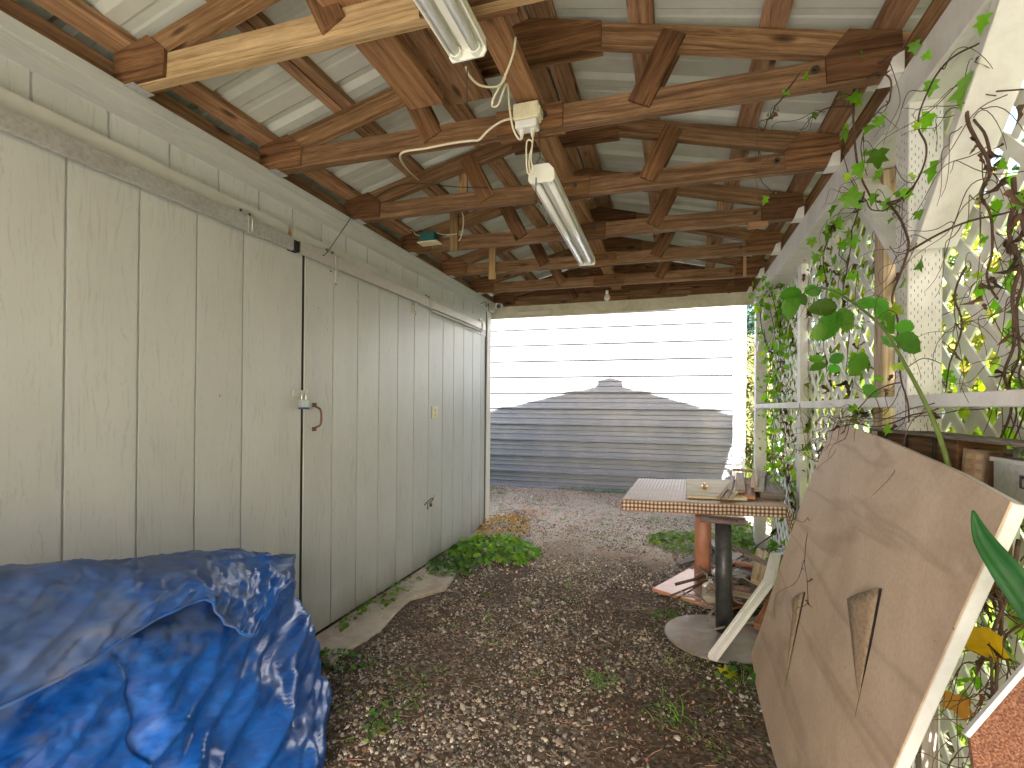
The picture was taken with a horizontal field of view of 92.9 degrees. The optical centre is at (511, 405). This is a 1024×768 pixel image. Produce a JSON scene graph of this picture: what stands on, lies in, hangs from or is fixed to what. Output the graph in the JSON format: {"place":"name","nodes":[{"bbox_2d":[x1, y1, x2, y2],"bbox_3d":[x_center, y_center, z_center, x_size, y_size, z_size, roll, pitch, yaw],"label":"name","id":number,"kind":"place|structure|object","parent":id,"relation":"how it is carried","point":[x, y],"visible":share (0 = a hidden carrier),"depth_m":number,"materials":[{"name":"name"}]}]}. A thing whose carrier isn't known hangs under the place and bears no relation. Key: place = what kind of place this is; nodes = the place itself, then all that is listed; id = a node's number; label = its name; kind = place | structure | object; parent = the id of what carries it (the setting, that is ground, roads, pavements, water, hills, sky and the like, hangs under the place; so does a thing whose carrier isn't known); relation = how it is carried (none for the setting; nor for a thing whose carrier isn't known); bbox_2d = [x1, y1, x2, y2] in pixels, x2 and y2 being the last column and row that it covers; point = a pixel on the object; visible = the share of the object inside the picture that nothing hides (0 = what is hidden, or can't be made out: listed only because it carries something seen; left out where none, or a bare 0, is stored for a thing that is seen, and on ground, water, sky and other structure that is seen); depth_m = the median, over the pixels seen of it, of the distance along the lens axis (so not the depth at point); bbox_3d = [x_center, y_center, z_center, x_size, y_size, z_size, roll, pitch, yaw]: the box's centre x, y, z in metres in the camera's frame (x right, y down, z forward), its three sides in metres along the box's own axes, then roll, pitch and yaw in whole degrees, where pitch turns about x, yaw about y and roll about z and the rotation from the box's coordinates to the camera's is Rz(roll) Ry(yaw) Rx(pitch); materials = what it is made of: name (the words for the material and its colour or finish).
{"place":"outdoors","nodes":[
{"label":"outdoors","id":0,"kind":"place"},
{"bbox_2d":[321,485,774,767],"bbox_3d":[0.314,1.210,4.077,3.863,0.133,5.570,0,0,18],"label":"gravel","id":1,"kind":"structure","parent":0,"point":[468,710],"depth_m":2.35,"materials":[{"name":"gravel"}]},
{"bbox_2d":[717,664,737,678],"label":"yellow leaf","id":2,"kind":"object","parent":1,"relation":"on","point":[730,674],"visible":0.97,"depth_m":2.20,"materials":[{"name":"plant"}]},
{"bbox_2d":[315,424,967,767],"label":"ground","id":3,"kind":"structure","parent":0,"point":[688,682],"depth_m":2.23,"materials":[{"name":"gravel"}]},
{"bbox_2d":[0,548,331,767],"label":"blue tarp","id":4,"kind":"object","parent":3,"relation":"on","point":[197,659],"visible":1,"depth_m":1.21,"materials":[{"name":"plastic"}]},
{"bbox_2d":[0,10,494,632],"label":"shed","id":5,"kind":"structure","parent":3,"relation":"on","point":[190,312],"depth_m":1.95,"materials":[{"name":"paint"}]},
{"bbox_2d":[0,130,301,597],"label":"sliding door","id":6,"kind":"structure","parent":5,"relation":"in","point":[150,343],"depth_m":1.70,"materials":[{"name":"paint"}]},
{"bbox_2d":[298,392,308,408],"bbox_3d":[-1.043,-0.027,2.440,0.027,0.088,0.050,0,0,18],"label":"padlock","id":7,"kind":"object","parent":5,"relation":"hanging from","point":[303,404],"visible":1,"depth_m":2.43,"materials":[{"name":"metal"}]},
{"bbox_2d":[293,256,431,632],"bbox_3d":[-0.866,0.217,3.089,0.097,1.968,1.455,0,0,18],"label":"sliding door","id":8,"kind":"structure","parent":5,"relation":"in","point":[366,467],"depth_m":2.93,"materials":[{"name":"paint"}]},
{"bbox_2d":[320,647,366,672],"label":"broadleaf weed","id":9,"kind":"object","parent":3,"relation":"on","point":[336,666],"visible":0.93,"depth_m":2.31,"materials":[{"name":"green plant"}]},
{"bbox_2d":[334,575,423,631],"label":"broadleaf weed","id":10,"kind":"object","parent":3,"relation":"on","point":[363,609],"visible":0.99,"depth_m":2.93,"materials":[{"name":"green plant"}]},
{"bbox_2d":[316,565,456,665],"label":"threshold slab","id":11,"kind":"structure","parent":3,"relation":"on","point":[369,625],"depth_m":2.81,"materials":[{"name":"concrete"}]},
{"bbox_2d":[360,674,428,744],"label":"broadleaf weed","id":12,"kind":"object","parent":3,"relation":"on","point":[375,714],"visible":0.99,"depth_m":1.90,"materials":[{"name":"green plant"}]},
{"bbox_2d":[420,555,476,576],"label":"broadleaf weed","id":13,"kind":"object","parent":3,"relation":"on","point":[460,565],"visible":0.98,"depth_m":3.62,"materials":[{"name":"green plant"}]},
{"bbox_2d":[444,532,541,565],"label":"broadleaf weed","id":14,"kind":"object","parent":3,"relation":"on","point":[470,546],"visible":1,"depth_m":3.98,"materials":[{"name":"green plant"}]},
{"bbox_2d":[477,513,529,536],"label":"dry weed","id":15,"kind":"object","parent":3,"relation":"on","point":[502,529],"visible":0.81,"depth_m":4.79,"materials":[{"name":"brown plant"}]},
{"bbox_2d":[502,509,546,520],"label":"dry weed","id":16,"kind":"object","parent":3,"relation":"on","point":[533,510],"visible":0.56,"depth_m":5.32,"materials":[{"name":"brown plant"}]},
{"bbox_2d":[331,493,770,766],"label":"weeds","id":17,"kind":"object","parent":3,"relation":"on","point":[494,641],"visible":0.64,"depth_m":2.20,"materials":[{"name":"green plant"}]},
{"bbox_2d":[551,487,627,493],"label":"broadleaf weed","id":18,"kind":"object","parent":3,"relation":"on","point":[589,490],"visible":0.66,"depth_m":6.55,"materials":[{"name":"green plant"}]},
{"bbox_2d":[576,660,640,701],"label":"grass tuft","id":19,"kind":"object","parent":3,"relation":"on","point":[598,681],"visible":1,"depth_m":2.14,"materials":[{"name":"green plant"}]},
{"bbox_2d":[490,305,745,492],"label":"metal building","id":20,"kind":"structure","parent":3,"relation":"on","point":[620,401],"depth_m":6.70,"materials":[{"name":"white paint"}]},
{"bbox_2d":[651,609,679,621],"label":"broadleaf weed","id":21,"kind":"object","parent":3,"relation":"on","point":[668,614],"visible":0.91,"depth_m":2.84,"materials":[{"name":"green plant"}]},
{"bbox_2d":[639,648,708,674],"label":"grass tuft","id":22,"kind":"object","parent":3,"relation":"on","point":[683,660],"visible":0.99,"depth_m":2.31,"materials":[{"name":"green plant"}]},
{"bbox_2d":[638,679,719,749],"bbox_3d":[0.678,1.202,1.927,0.381,0.042,0.327,0,0,39],"label":"grass tuft","id":23,"kind":"object","parent":3,"relation":"on","point":[670,708],"visible":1,"depth_m":1.94,"materials":[{"name":"green plant"}]},
{"bbox_2d":[676,553,712,565],"bbox_3d":[1.442,1.206,3.834,0.391,0.040,0.050,1,0,-32],"label":"scrap plank","id":24,"kind":"object","parent":3,"relation":"on","point":[686,561],"visible":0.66,"depth_m":3.76,"materials":[{"name":"grey wood"}]},
{"bbox_2d":[645,530,757,554],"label":"grass tuft","id":25,"kind":"object","parent":3,"relation":"on","point":[654,539],"visible":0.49,"depth_m":4.26,"materials":[{"name":"green plant"}]},
{"bbox_2d":[622,510,784,608],"bbox_3d":[1.274,0.896,3.288,0.940,0.653,1.144,0,0,18],"label":"table","id":26,"kind":"object","parent":3,"relation":"on","point":[702,553],"visible":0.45,"depth_m":3.28,"materials":[{"name":"paint"}]},
{"bbox_2d":[656,575,713,610],"bbox_3d":[1.085,1.160,3.024,0.560,0.111,0.017,1,0,-34],"label":"iron rod","id":27,"kind":"object","parent":26,"relation":"on","point":[675,599],"visible":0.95,"depth_m":2.96,"materials":[{"name":"metal"}]},
{"bbox_2d":[670,579,707,596],"bbox_3d":[1.118,1.148,3.071,0.287,0.077,0.012,1,0,-19],"label":"iron rod","id":28,"kind":"object","parent":26,"relation":"on","point":[685,589],"visible":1,"depth_m":3.07,"materials":[{"name":"metal"}]},
{"bbox_2d":[675,573,712,585],"bbox_3d":[1.185,1.134,3.179,0.254,0.074,0.020,1,0,-7],"label":"iron rod","id":29,"kind":"object","parent":26,"relation":"on","point":[690,580],"visible":1,"depth_m":3.17,"materials":[{"name":"metal"}]},
{"bbox_2d":[620,478,794,531],"bbox_3d":[1.300,0.648,3.277,1.009,0.175,1.154,0,0,18],"label":"tablecloth","id":30,"kind":"object","parent":26,"relation":"on","point":[656,495],"visible":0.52,"depth_m":2.85,"materials":[{"name":"fabric"}]},
{"bbox_2d":[686,479,746,500],"bbox_3d":[1.359,0.552,3.265,0.370,0.019,0.799,0,0,18],"label":"cutting board","id":31,"kind":"object","parent":30,"relation":"on","point":[713,490],"visible":0.76,"depth_m":3.15,"materials":[{"name":"brown wood"}]},
{"bbox_2d":[717,480,734,499],"bbox_3d":[1.396,0.536,3.164,0.022,0.010,0.846,0,0,30],"label":"wood strip","id":32,"kind":"object","parent":31,"relation":"on","point":[722,494],"visible":0.72,"depth_m":2.98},
{"bbox_2d":[723,481,735,499],"bbox_3d":[1.428,0.536,3.156,0.026,0.010,0.841,0,0,30],"label":"wood strip","id":33,"kind":"object","parent":31,"relation":"on","point":[727,495],"visible":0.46,"depth_m":2.93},
{"bbox_2d":[739,478,755,499],"bbox_3d":[1.600,0.550,3.286,0.085,0.022,0.861,0,0,27],"label":"scrap board","id":34,"kind":"object","parent":30,"relation":"on","point":[750,493],"visible":0.52,"depth_m":3.06,"materials":[{"name":"brown wood"}]},
{"bbox_2d":[735,472,744,492],"bbox_3d":[1.584,0.526,3.381,0.055,0.022,0.886,0,0,25],"label":"scrap board","id":35,"kind":"object","parent":34,"relation":"on","point":[740,484],"visible":0.9,"depth_m":3.26,"materials":[{"name":"beige wood"}]},
{"bbox_2d":[758,475,785,499],"bbox_3d":[1.747,0.545,3.332,0.135,0.036,0.874,0,0,24],"label":"scrap board","id":36,"kind":"object","parent":30,"relation":"on","point":[772,490],"visible":0.6,"depth_m":2.99,"materials":[{"name":"grey wood"}]},
{"bbox_2d":[754,471,765,491],"bbox_3d":[1.719,0.515,3.368,0.050,0.022,0.934,0,0,28],"label":"scrap board","id":37,"kind":"object","parent":36,"relation":"on","point":[759,487],"visible":0.92,"depth_m":3.21,"materials":[{"name":"grey wood"}]},
{"bbox_2d":[733,468,752,472],"bbox_3d":[1.823,0.505,3.808,0.171,0.020,0.050,0,0,39],"label":"scrap board","id":38,"kind":"object","parent":37,"relation":"on","point":[742,470],"visible":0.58,"depth_m":3.80,"materials":[{"name":"beige wood"}]},
{"bbox_2d":[751,469,757,487],"bbox_3d":[1.689,0.500,3.388,0.038,0.040,0.709,0,0,27],"label":"scrap board","id":39,"kind":"object","parent":37,"relation":"on","point":[754,481],"visible":0.92,"depth_m":3.30,"materials":[{"name":"beige wood"}]},
{"bbox_2d":[701,583,714,602],"bbox_3d":[1.262,1.166,3.035,0.169,0.059,0.228,0,0,18],"label":"paving block","id":40,"kind":"object","parent":26,"relation":"on","point":[709,597],"depth_m":2.96,"materials":[{"name":"concrete"}]},
{"bbox_2d":[702,568,714,586],"bbox_3d":[1.306,1.125,3.197,0.028,0.062,0.313,0,0,37],"label":"pipe stub","id":41,"kind":"object","parent":40,"relation":"on","point":[705,584],"visible":0.55,"depth_m":3.12,"materials":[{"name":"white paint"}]},
{"bbox_2d":[707,586,751,598],"bbox_3d":[1.323,1.121,2.916,0.045,0.060,0.318,1,0,-37],"label":"scrap plank","id":42,"kind":"object","parent":40,"relation":"on","point":[741,594],"visible":0.48,"depth_m":2.87,"materials":[{"name":"beige wood"}]},
{"bbox_2d":[712,532,776,579],"bbox_3d":[1.763,1.113,3.668,1.007,0.182,0.022,1,0,-38],"label":"iron rod","id":43,"kind":"object","parent":26,"relation":"on","point":[764,540],"visible":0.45,"depth_m":3.78,"materials":[{"name":"metal"}]},
{"bbox_2d":[732,543,778,572],"bbox_3d":[1.456,0.920,2.980,0.035,0.077,0.725,0,0,1],"label":"bent strip","id":44,"kind":"object","parent":26,"relation":"on","point":[750,555],"visible":0.64,"depth_m":2.94,"materials":[{"name":"wood"}]},
{"bbox_2d":[664,515,758,664],"bbox_3d":[1.090,0.920,2.572,0.540,0.612,0.540,0,0,18],"label":"pedestal base","id":45,"kind":"object","parent":3,"relation":"on","point":[688,633],"visible":0.75,"depth_m":2.59,"materials":[{"name":"metal"}]},
{"bbox_2d":[708,553,780,661],"bbox_3d":[1.214,1.009,2.489,0.648,0.414,0.089,1,0,-37],"label":"board","id":46,"kind":"object","parent":45,"relation":"on","point":[740,619],"depth_m":2.47,"materials":[{"name":"white paint"}]},
{"bbox_2d":[754,592,771,629],"bbox_3d":[1.477,1.157,2.807,0.035,0.104,0.471,0,0,41],"label":"scrap plank","id":47,"kind":"object","parent":45,"relation":"on","point":[758,621],"visible":0.38,"depth_m":2.69,"materials":[{"name":"brown wood"}]},
{"bbox_2d":[679,547,769,639],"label":"wood splinters","id":48,"kind":"object","parent":3,"relation":"on","point":[703,600],"visible":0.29,"depth_m":2.97,"materials":[{"name":"wood"}]},
{"bbox_2d":[732,560,753,567],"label":"scrap plank","id":49,"kind":"object","parent":48,"relation":"on","point":[748,565],"visible":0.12,"depth_m":3.37,"materials":[{"name":"brown wood"}]},
{"bbox_2d":[751,548,768,585],"bbox_3d":[1.652,1.065,3.239,0.084,0.084,0.615,0,0,30],"label":"scrap plank","id":50,"kind":"object","parent":49,"relation":"on","point":[758,573],"visible":0.74,"depth_m":3.15,"materials":[{"name":"beige wood"}]},
{"bbox_2d":[742,585,757,602],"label":"scrap plank","id":51,"kind":"object","parent":48,"relation":"on","point":[751,591],"visible":0.14,"depth_m":2.94,"materials":[{"name":"brown wood"}]},
{"bbox_2d":[711,537,747,567],"bbox_3d":[1.695,1.163,3.882,0.100,0.082,0.972,0,0,6],"label":"scrap plank","id":52,"kind":"object","parent":3,"relation":"on","point":[735,556],"visible":0.26,"depth_m":3.74,"materials":[{"name":"grey wood"}]},
{"bbox_2d":[714,661,755,694],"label":"broadleaf weed","id":53,"kind":"object","parent":3,"relation":"on","point":[750,671],"visible":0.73,"depth_m":2.17,"materials":[{"name":"green plant"}]},
{"bbox_2d":[731,518,755,548],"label":"broadleaf weed","id":54,"kind":"object","parent":3,"relation":"on","point":[743,530],"visible":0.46,"depth_m":4.37,"materials":[{"name":"green plant"}]},
{"bbox_2d":[733,592,770,609],"bbox_3d":[1.466,1.200,3.015,0.390,0.035,0.100,1,0,-24],"label":"scrap plank","id":55,"kind":"object","parent":3,"relation":"on","point":[736,606],"visible":0.04,"depth_m":2.94,"materials":[{"name":"brown wood"}]},
{"bbox_2d":[732,585,751,598],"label":"plank","id":56,"kind":"object","parent":55,"relation":"on","point":[742,588],"visible":0.32,"depth_m":3.00,"materials":[{"name":"wood"}]},
{"bbox_2d":[745,387,770,476],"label":"shrub","id":57,"kind":"object","parent":3,"relation":"on","point":[749,426],"visible":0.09,"depth_m":7.42,"materials":[{"name":"green plant"}]},
{"bbox_2d":[745,331,772,411],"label":"shrub","id":58,"kind":"object","parent":3,"relation":"on","point":[749,374],"visible":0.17,"depth_m":8.35,"materials":[{"name":"green plant"}]},
{"bbox_2d":[751,538,781,565],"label":"broadleaf weed","id":59,"kind":"object","parent":3,"relation":"on","point":[773,544],"visible":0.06,"depth_m":3.48,"materials":[{"name":"green plant"}]},
{"bbox_2d":[746,275,847,411],"bbox_3d":[6.198,-0.896,11.106,2.590,4.536,1.928,0,0,39],"label":"conifer","id":60,"kind":"object","parent":3,"relation":"on","point":[750,322],"visible":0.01,"depth_m":11.00,"materials":[{"name":"green plant"}]},
{"bbox_2d":[750,345,847,522],"bbox_3d":[2.942,0.337,5.106,0.836,1.921,1.602,0,0,18],"label":"shrub","id":61,"kind":"object","parent":3,"relation":"on","point":[769,439],"visible":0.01,"depth_m":4.96,"materials":[{"name":"green plant"}]},
{"bbox_2d":[745,452,1023,745],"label":"long grass","id":62,"kind":"structure","parent":3,"relation":"on","point":[972,671],"depth_m":2.17,"materials":[{"name":"plant"}]},
{"bbox_2d":[751,422,1023,767],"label":"leaning panel","id":63,"kind":"object","parent":3,"relation":"on","point":[856,669],"visible":0.97,"depth_m":1.27,"materials":[{"name":"beige wood"}]},
{"bbox_2d":[772,376,984,635],"bbox_3d":[1.224,0.361,1.948,0.388,0.909,1.576,0,0,18],"label":"climbing vine","id":64,"kind":"object","parent":63,"relation":"attached to","point":[853,409],"visible":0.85,"depth_m":1.70,"materials":[{"name":"brown plant"}]},
{"bbox_2d":[813,235,965,397],"bbox_3d":[10.315,-2.373,13.861,4.710,7.570,5.653,0,0,18],"label":"leafy tree","id":65,"kind":"object","parent":3,"relation":"on","point":[869,243],"visible":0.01,"depth_m":12.34,"materials":[{"name":"green plant"}]},
{"bbox_2d":[756,87,1023,767],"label":"lattice screen","id":66,"kind":"object","parent":3,"relation":"on","point":[882,360],"visible":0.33,"depth_m":1.57,"materials":[{"name":"paint"}]},
{"bbox_2d":[767,266,831,547],"bbox_3d":[2.143,0.122,3.702,0.279,2.264,1.330,0,0,18],"label":"climbing vine","id":67,"kind":"object","parent":66,"relation":"attached to","point":[784,410],"visible":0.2,"depth_m":3.70,"materials":[{"name":"green plant"}]},
{"bbox_2d":[793,191,866,399],"bbox_3d":[1.538,-0.433,2.321,0.241,0.940,1.183,0,0,24],"label":"climbing vine","id":68,"kind":"object","parent":66,"relation":"attached to","point":[852,240],"visible":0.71,"depth_m":2.31,"materials":[{"name":"green plant"}]},
{"bbox_2d":[801,215,874,471],"bbox_3d":[1.743,0.105,2.529,0.268,2.282,1.381,0,0,18],"label":"climbing vine","id":69,"kind":"object","parent":66,"relation":"attached to","point":[868,334],"visible":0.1,"depth_m":2.53,"materials":[{"name":"green plant"}]},
{"bbox_2d":[778,284,987,600],"bbox_3d":[1.211,-0.029,1.546,0.328,0.932,0.962,0,0,5],"label":"bramble cane","id":70,"kind":"object","parent":66,"relation":"attached to","point":[825,308],"visible":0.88,"depth_m":1.83,"materials":[{"name":"green plant"}]},
{"bbox_2d":[848,55,1023,455],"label":"climbing vine","id":71,"kind":"object","parent":66,"relation":"attached to","point":[1016,201],"visible":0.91,"depth_m":1.18,"materials":[{"name":"brown plant"}]},
{"bbox_2d":[911,539,1023,767],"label":"climbing vine","id":72,"kind":"object","parent":66,"relation":"attached to","point":[1014,621],"visible":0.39,"depth_m":1.04,"materials":[{"name":"green plant"}]},
{"bbox_2d":[940,690,975,721],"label":"yellow leaf","id":73,"kind":"object","parent":72,"relation":"attached to","point":[963,710],"visible":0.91,"depth_m":1.10,"materials":[{"name":"plant"}]},
{"bbox_2d":[964,626,1009,660],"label":"yellow leaf","id":74,"kind":"object","parent":72,"relation":"hanging from","point":[979,639],"visible":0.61,"depth_m":1.02,"materials":[{"name":"plant"}]},
{"bbox_2d":[940,120,1023,767],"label":"climbing vine","id":75,"kind":"object","parent":66,"relation":"attached to","point":[995,306],"visible":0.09,"depth_m":1.41,"materials":[{"name":"green plant"}]},
{"bbox_2d":[988,453,1012,599],"bbox_3d":[1.097,0.271,1.095,0.039,0.325,0.040,0,0,18],"label":"rusty pipe","id":76,"kind":"object","parent":66,"relation":"attached to","point":[991,473],"visible":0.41,"depth_m":1.09,"materials":[{"name":"metal"}]},
{"bbox_2d":[869,428,1023,767],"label":"old cabinet","id":77,"kind":"object","parent":3,"relation":"on","point":[925,443],"visible":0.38,"depth_m":1.34,"materials":[{"name":"brown wood"}]},
{"bbox_2d":[961,447,1000,484],"bbox_3d":[1.117,0.243,1.164,0.069,0.284,0.069,0,0,18],"label":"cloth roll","id":78,"kind":"object","parent":77,"relation":"in","point":[974,462],"visible":0.15,"depth_m":1.15,"materials":[{"name":"fabric"}]},
{"bbox_2d":[990,456,1023,503],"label":"metal box","id":79,"kind":"object","parent":77,"relation":"on","point":[1009,477],"visible":0.9,"depth_m":1.02,"materials":[{"name":"metal"}]},
{"bbox_2d":[1005,449,1019,563],"bbox_3d":[1.138,0.266,1.107,0.024,0.335,0.024,0,0,18],"label":"pale pipe","id":80,"kind":"object","parent":77,"relation":"attached to","point":[1015,453],"visible":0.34,"depth_m":1.10,"materials":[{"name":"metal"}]},
{"bbox_2d":[942,171,1023,533],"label":"shrub","id":81,"kind":"object","parent":3,"relation":"on","point":[977,342],"visible":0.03,"depth_m":2.94,"materials":[{"name":"green plant"}]},
{"bbox_2d":[961,661,1023,767],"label":"rusty board","id":82,"kind":"object","parent":3,"relation":"on","point":[993,731],"visible":1,"depth_m":0.69,"materials":[{"name":"paint"}]},
{"bbox_2d":[971,510,1023,624],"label":"sword leaf","id":83,"kind":"object","parent":3,"relation":"on","point":[1005,568],"visible":1,"depth_m":0.82,"materials":[{"name":"plant"}]},
{"bbox_2d":[979,610,1019,665],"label":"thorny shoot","id":84,"kind":"object","parent":3,"relation":"on","point":[984,622],"visible":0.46,"depth_m":1.02,"materials":[{"name":"plant"}]},
{"bbox_2d":[993,138,1023,228],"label":"leafy tree","id":85,"kind":"object","parent":3,"relation":"on","point":[1015,167],"visible":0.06,"depth_m":6.00,"materials":[{"name":"green plant"}]},
{"bbox_2d":[746,80,1023,418],"label":"sky","id":86,"kind":"structure","parent":0,"point":[1011,122],"materials":[{"name":"white"}]},
{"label":"driveway","id":87,"kind":"structure","parent":0,"visible":0},
{"bbox_2d":[0,0,1023,767],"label":"carport","id":88,"kind":"object","parent":87,"relation":"on","point":[652,138],"visible":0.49,"depth_m":1.97,"materials":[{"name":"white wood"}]},
{"bbox_2d":[317,0,442,109],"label":"stored plank","id":89,"kind":"object","parent":88,"relation":"on","point":[396,63],"visible":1,"depth_m":1.66,"materials":[{"name":"brown wood"}]},
{"bbox_2d":[403,28,491,104],"bbox_3d":[-0.452,-1.210,0.978,0.165,0.018,1.960,0,0,18],"label":"stored plank","id":90,"kind":"object","parent":89,"relation":"on","point":[449,76],"visible":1,"depth_m":1.74,"materials":[{"name":"brown wood"}]},
{"bbox_2d":[323,183,487,255],"bbox_3d":[-0.553,-0.999,2.645,0.862,0.442,0.231,0,0,1],"label":"wire","id":91,"kind":"object","parent":88,"relation":"attached to","point":[396,186],"visible":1,"depth_m":2.64,"materials":[{"name":"black rubber"}]},
{"bbox_2d":[410,229,441,246],"bbox_3d":[-0.596,-1.145,3.269,0.243,0.124,0.080,0,0,18],"label":"junction box","id":92,"kind":"object","parent":88,"relation":"attached to","point":[430,238],"visible":1,"depth_m":3.23,"materials":[{"name":"teal paint"}]},
{"bbox_2d":[413,0,486,106],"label":"shop light","id":93,"kind":"object","parent":88,"relation":"hanging from","point":[454,25],"visible":1,"depth_m":1.22,"materials":[{"name":"white metal"}]},
{"bbox_2d":[399,117,512,240],"bbox_3d":[-0.364,-1.182,2.501,0.419,0.340,1.485,1,0,-13],"label":"cable","id":94,"kind":"object","parent":88,"relation":"attached to","point":[457,142],"visible":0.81,"depth_m":1.92,"materials":[{"name":"plastic"}]},
{"bbox_2d":[465,66,505,88],"bbox_3d":[-0.089,-1.027,1.512,0.158,0.061,0.035,1,0,-41],"label":"cord","id":95,"kind":"object","parent":88,"relation":"hanging from","point":[485,86],"visible":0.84,"depth_m":1.53,"materials":[{"name":"plastic"}]},
{"bbox_2d":[491,37,525,140],"bbox_3d":[-0.018,-1.037,1.618,0.101,0.199,0.230,0,0,9],"label":"cord","id":96,"kind":"object","parent":88,"relation":"hanging from","point":[508,92],"visible":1,"depth_m":1.61,"materials":[{"name":"plastic"}]},
{"bbox_2d":[513,100,542,137],"bbox_3d":[0.061,-1.065,1.826,0.105,0.120,0.057,0,0,18],"label":"outlet box","id":97,"kind":"object","parent":88,"relation":"attached to","point":[528,115],"visible":0.84,"depth_m":1.80,"materials":[{"name":"beige plastic"}]},
{"bbox_2d":[525,126,534,174],"bbox_3d":[0.067,-0.942,1.810,0.035,0.118,0.143,0,0,4],"label":"cord","id":98,"kind":"object","parent":97,"relation":"hanging from","point":[530,158],"visible":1,"depth_m":1.83,"materials":[{"name":"plastic"}]},
{"bbox_2d":[528,132,594,265],"bbox_3d":[0.288,-0.923,2.489,0.108,0.261,1.302,0,0,17],"label":"shop light","id":99,"kind":"object","parent":88,"relation":"hanging from","point":[544,181],"visible":0.98,"depth_m":2.23,"materials":[{"name":"white metal"}]},
{"bbox_2d":[742,274,795,500],"bbox_3d":[1.919,-0.279,3.642,0.354,1.888,1.131,0,0,18],"label":"climbing vine","id":100,"kind":"object","parent":88,"relation":"attached to","point":[772,381],"visible":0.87,"depth_m":3.60,"materials":[{"name":"green plant"}]},
{"bbox_2d":[751,13,992,438],"bbox_3d":[1.131,-0.565,1.873,0.466,1.469,1.556,0,0,18],"label":"climbing vine","id":101,"kind":"object","parent":88,"relation":"attached to","point":[852,196],"visible":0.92,"depth_m":1.51,"materials":[{"name":"green plant"}]},
{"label":"scrap plank","id":102,"kind":"object","parent":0,"visible":0},
{"bbox_2d":[732,568,751,584],"bbox_3d":[1.539,1.142,3.265,0.206,0.050,0.130,1,0,-25],"label":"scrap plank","id":103,"kind":"object","parent":102,"relation":"on","point":[739,576],"visible":0.5,"depth_m":3.21,"materials":[{"name":"grey wood"}]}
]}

